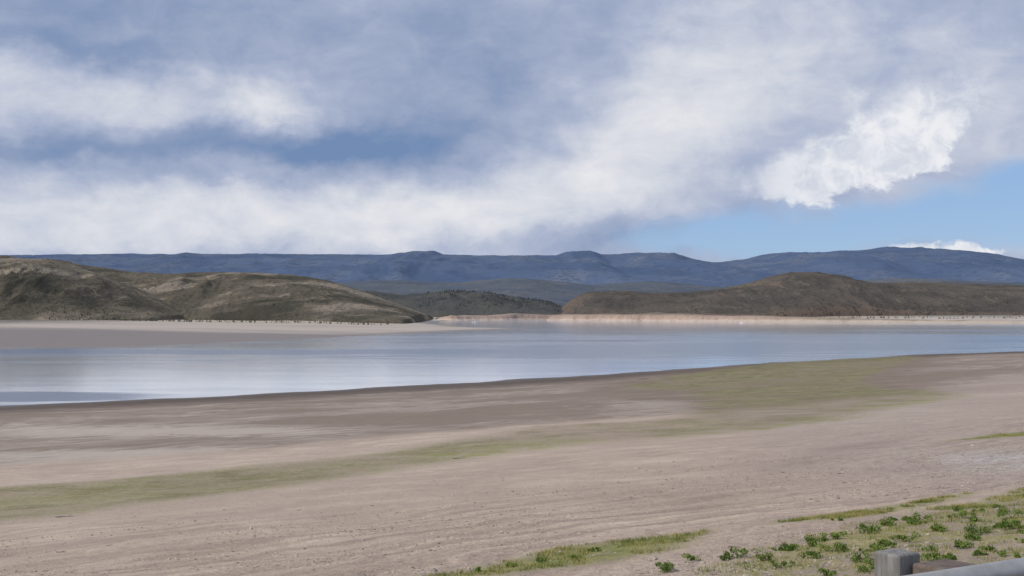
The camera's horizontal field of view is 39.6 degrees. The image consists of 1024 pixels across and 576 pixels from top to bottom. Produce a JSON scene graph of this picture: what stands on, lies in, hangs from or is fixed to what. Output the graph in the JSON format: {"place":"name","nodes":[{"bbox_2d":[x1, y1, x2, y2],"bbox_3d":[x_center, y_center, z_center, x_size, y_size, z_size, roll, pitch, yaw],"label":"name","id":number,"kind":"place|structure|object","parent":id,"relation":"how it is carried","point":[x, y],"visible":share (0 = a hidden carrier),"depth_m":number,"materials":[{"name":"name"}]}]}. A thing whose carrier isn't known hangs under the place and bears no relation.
{"place":"outdoors","nodes":[
{"label":"outdoors","id":0,"kind":"place"},
{"bbox_2d":[0,256,183,320],"bbox_3d":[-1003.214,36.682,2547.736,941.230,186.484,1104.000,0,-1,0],"label":"hill","id":1,"kind":"structure","parent":0,"point":[72,279],"depth_m":2273.05,"materials":[{"name":"brown soil"}]},
{"bbox_2d":[1,264,388,324],"bbox_3d":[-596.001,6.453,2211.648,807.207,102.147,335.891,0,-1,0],"label":"lakeside brush","id":2,"kind":"object","parent":1,"relation":"on","point":[187,320],"visible":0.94,"depth_m":2151.39,"materials":[{"name":"green plant"}]},
{"bbox_2d":[83,265,432,323],"bbox_3d":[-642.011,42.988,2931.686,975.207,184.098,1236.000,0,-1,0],"label":"hill","id":3,"kind":"structure","parent":0,"point":[241,296],"depth_m":2613.41,"materials":[{"name":"brown soil"}]},
{"bbox_2d":[363,290,561,316],"bbox_3d":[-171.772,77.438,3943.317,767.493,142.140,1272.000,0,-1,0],"label":"wooded ridge","id":4,"kind":"structure","parent":0,"point":[445,307],"depth_m":3562.01,"materials":[{"name":"green plant"}]},
{"bbox_2d":[419,289,563,312],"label":"pine forest","id":5,"kind":"object","parent":4,"relation":"on","point":[497,296],"visible":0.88,"depth_m":3704.82,"materials":[{"name":"green plant"}]},
{"bbox_2d":[435,313,554,320],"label":"shoreline bluff","id":6,"kind":"structure","parent":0,"point":[514,316],"depth_m":3200.62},
{"bbox_2d":[0,315,1023,575],"bbox_3d":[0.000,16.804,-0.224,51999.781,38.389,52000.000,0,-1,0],"label":"ground terrain","id":7,"kind":"structure","parent":0,"point":[82,471],"depth_m":138.34,"materials":[{"name":"soil"}]},
{"bbox_2d":[0,441,1023,575],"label":"gravel stones","id":8,"kind":"object","parent":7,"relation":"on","point":[651,558],"visible":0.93,"depth_m":69.32,"materials":[{"name":"beige gravel"}]},
{"bbox_2d":[424,432,1023,575],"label":"grass","id":9,"kind":"structure","parent":7,"relation":"on","point":[860,512],"depth_m":60.44,"materials":[{"name":"green plant"}]},
{"bbox_2d":[470,490,1023,575],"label":"shrubs","id":10,"kind":"object","parent":7,"relation":"on","point":[811,540],"visible":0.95,"depth_m":54.93,"materials":[{"name":"green plant"}]},
{"bbox_2d":[874,548,919,575],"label":"post","id":11,"kind":"object","parent":7,"relation":"on","point":[894,562],"visible":1,"depth_m":8.31,"materials":[{"name":"grey wood"}]},
{"bbox_2d":[913,559,975,573],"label":"spacer block","id":12,"kind":"structure","parent":11,"relation":"attached to","point":[929,566],"depth_m":8.23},
{"bbox_2d":[904,557,1023,575],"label":"rail beam","id":13,"kind":"structure","parent":11,"relation":"attached to","point":[1012,567],"depth_m":8.17,"materials":[{"name":"metal"}]},
{"bbox_2d":[0,320,1023,405],"bbox_3d":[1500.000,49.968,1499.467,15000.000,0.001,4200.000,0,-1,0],"label":"lake water","id":14,"kind":"structure","parent":0,"point":[536,349],"depth_m":878.67,"materials":[{"name":"liquid"}]},
{"bbox_2d":[0,246,1023,286],"bbox_3d":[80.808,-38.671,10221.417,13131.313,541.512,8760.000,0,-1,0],"label":"mountain range","id":15,"kind":"structure","parent":0,"point":[596,268],"depth_m":8321.29,"materials":[{"name":"blue stone"}]},
{"bbox_2d":[0,0,1023,261],"label":"sky","id":16,"kind":"structure","parent":0,"point":[704,130],"materials":[{"name":"blue"}]},
{"bbox_2d":[337,278,1023,306],"bbox_3d":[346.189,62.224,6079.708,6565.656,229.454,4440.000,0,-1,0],"label":"foothills","id":17,"kind":"structure","parent":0,"point":[559,293],"depth_m":5517.09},
{"bbox_2d":[546,312,1023,323],"bbox_3d":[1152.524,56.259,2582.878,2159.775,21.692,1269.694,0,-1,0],"label":"shoreline bluff","id":18,"kind":"structure","parent":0,"point":[677,317],"depth_m":2842.36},
{"bbox_2d":[787,316,1019,318],"bbox_3d":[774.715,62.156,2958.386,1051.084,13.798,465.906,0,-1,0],"label":"hillside brush","id":19,"kind":"object","parent":18,"relation":"on","point":[911,317],"visible":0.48,"depth_m":2941.08,"materials":[{"name":"green plant"}]},
{"bbox_2d":[562,272,1023,316],"bbox_3d":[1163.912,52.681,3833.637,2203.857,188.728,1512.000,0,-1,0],"label":"hill","id":20,"kind":"structure","parent":0,"point":[805,294],"depth_m":3323.43,"materials":[{"name":"brown soil"}]},
{"bbox_2d":[880,282,1023,290],"bbox_3d":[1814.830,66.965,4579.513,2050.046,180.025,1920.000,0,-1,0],"label":"hill","id":21,"kind":"structure","parent":0,"point":[989,287],"depth_m":4507.13,"materials":[{"name":"brown soil"}]}
]}

